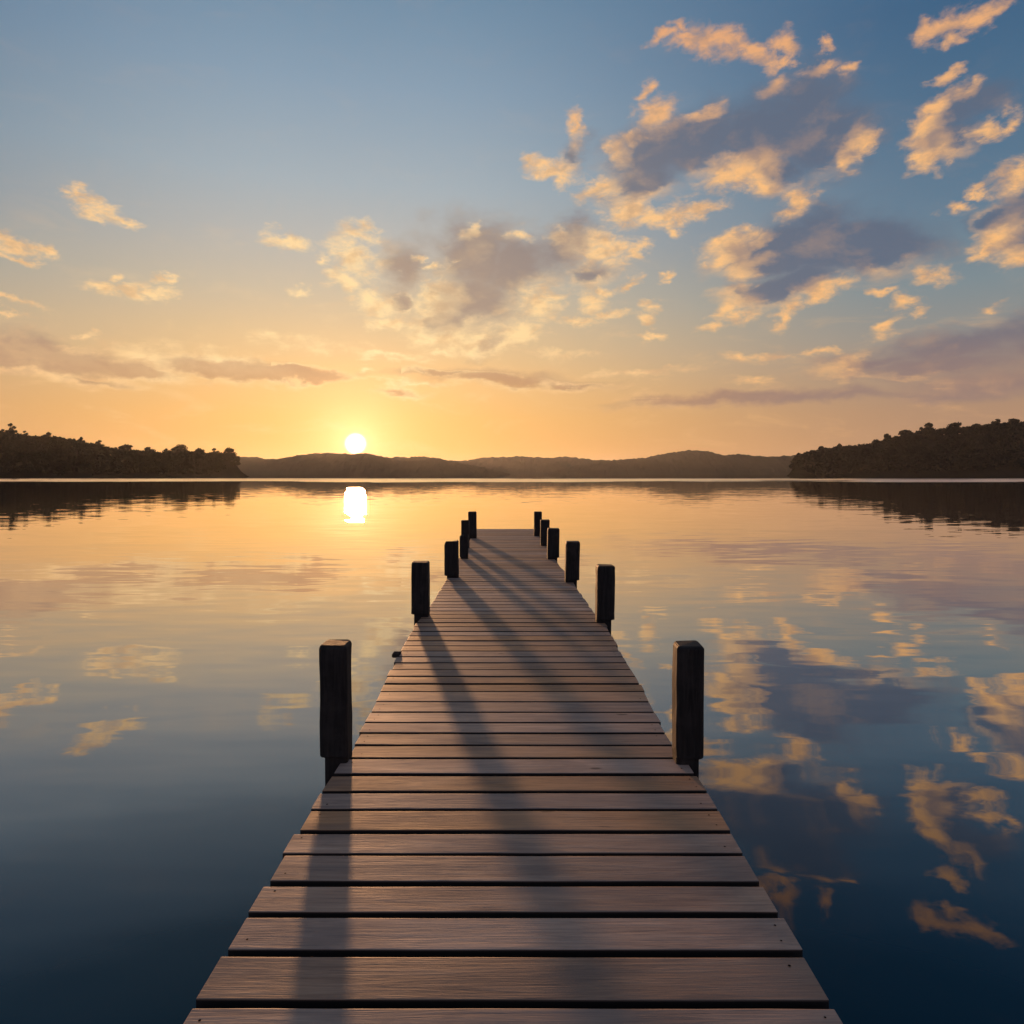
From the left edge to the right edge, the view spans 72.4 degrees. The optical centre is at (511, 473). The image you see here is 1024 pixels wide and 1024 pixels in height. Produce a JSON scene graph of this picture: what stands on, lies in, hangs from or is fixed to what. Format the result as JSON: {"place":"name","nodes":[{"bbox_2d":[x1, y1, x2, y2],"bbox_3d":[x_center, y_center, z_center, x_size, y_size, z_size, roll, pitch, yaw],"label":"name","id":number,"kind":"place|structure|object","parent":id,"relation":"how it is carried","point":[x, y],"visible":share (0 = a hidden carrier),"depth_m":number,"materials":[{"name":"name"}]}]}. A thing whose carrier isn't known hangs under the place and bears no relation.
{"place":"outdoors","nodes":[
{"label":"outdoors","id":0,"kind":"place"},
{"bbox_2d":[0,442,248,476],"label":"shore","id":1,"kind":"structure","parent":0,"point":[231,471],"depth_m":484.36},
{"bbox_2d":[4,423,16,434],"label":"tree","id":2,"kind":"object","parent":1,"relation":"on","point":[11,431],"visible":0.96,"depth_m":535.48,"materials":[{"name":"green plant"}]},
{"bbox_2d":[0,432,240,476],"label":"wood","id":3,"kind":"object","parent":1,"relation":"on","point":[54,455],"visible":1,"depth_m":487.93,"materials":[{"name":"green plant"}]},
{"bbox_2d":[118,444,132,449],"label":"tree","id":4,"kind":"object","parent":1,"relation":"on","point":[126,447],"visible":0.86,"depth_m":534.02,"materials":[{"name":"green plant"}]},
{"bbox_2d":[144,447,155,451],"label":"tree","id":5,"kind":"object","parent":1,"relation":"on","point":[148,449],"visible":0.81,"depth_m":534.76,"materials":[{"name":"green plant"}]},
{"bbox_2d":[170,444,187,451],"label":"tree","id":6,"kind":"object","parent":1,"relation":"on","point":[179,448],"visible":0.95,"depth_m":533.87,"materials":[{"name":"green plant"}]},
{"bbox_2d":[194,448,205,454],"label":"tree","id":7,"kind":"object","parent":1,"relation":"on","point":[199,450],"visible":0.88,"depth_m":534.62,"materials":[{"name":"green plant"}]},
{"bbox_2d":[223,447,236,458],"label":"tree","id":8,"kind":"object","parent":1,"relation":"on","point":[228,450],"visible":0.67,"depth_m":534.59,"materials":[{"name":"green plant"}]},
{"bbox_2d":[222,453,509,474],"bbox_3d":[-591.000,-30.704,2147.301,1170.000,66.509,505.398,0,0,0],"label":"hill","id":9,"kind":"structure","parent":0,"point":[339,464],"depth_m":1947.67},
{"bbox_2d":[0,475,1023,1023],"bbox_3d":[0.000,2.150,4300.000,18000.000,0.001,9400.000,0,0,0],"label":"lake","id":10,"kind":"structure","parent":0,"point":[162,761],"depth_m":7.02,"materials":[{"name":"liquid"}]},
{"bbox_2d":[183,511,842,1023],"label":"jetty","id":11,"kind":"object","parent":10,"relation":"in","point":[515,815],"visible":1,"depth_m":2.97,"materials":[{"name":"wood"}]},
{"bbox_2d":[0,0,1023,460],"label":"sky","id":12,"kind":"structure","parent":0,"point":[455,230],"materials":[{"name":"blue"}]},
{"bbox_2d":[451,456,610,474],"bbox_3d":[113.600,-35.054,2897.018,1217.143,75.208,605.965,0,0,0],"label":"hill","id":13,"kind":"structure","parent":0,"point":[518,465],"depth_m":2681.39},
{"bbox_2d":[546,450,795,474],"bbox_3d":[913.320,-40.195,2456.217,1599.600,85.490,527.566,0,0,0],"label":"hill","id":14,"kind":"structure","parent":0,"point":[690,462],"depth_m":2249.66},
{"bbox_2d":[787,421,1023,475],"bbox_3d":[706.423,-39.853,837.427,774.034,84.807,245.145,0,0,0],"label":"shore","id":15,"kind":"structure","parent":0,"point":[987,471],"depth_m":725.25,"materials":[{"name":"plant"}]},
{"bbox_2d":[883,433,891,440],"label":"tree","id":16,"kind":"object","parent":15,"relation":"on","point":[886,435],"visible":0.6,"depth_m":810.24,"materials":[{"name":"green plant"}]},
{"bbox_2d":[898,429,911,434],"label":"tree","id":17,"kind":"object","parent":15,"relation":"on","point":[904,431],"visible":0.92,"depth_m":809.44,"materials":[{"name":"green plant"}]},
{"bbox_2d":[924,422,933,430],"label":"tree","id":18,"kind":"object","parent":15,"relation":"on","point":[929,426],"visible":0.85,"depth_m":809.23,"materials":[{"name":"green plant"}]},
{"bbox_2d":[946,422,961,427],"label":"tree","id":19,"kind":"object","parent":15,"relation":"on","point":[955,425],"visible":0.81,"depth_m":808.13,"materials":[{"name":"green plant"}]},
{"bbox_2d":[991,419,1000,423],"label":"tree","id":20,"kind":"object","parent":15,"relation":"on","point":[998,421],"visible":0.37,"depth_m":811.08,"materials":[{"name":"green plant"}]},
{"bbox_2d":[1007,418,1019,422],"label":"tree","id":21,"kind":"object","parent":15,"relation":"on","point":[1014,420],"visible":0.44,"depth_m":809.60,"materials":[{"name":"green plant"}]}
]}

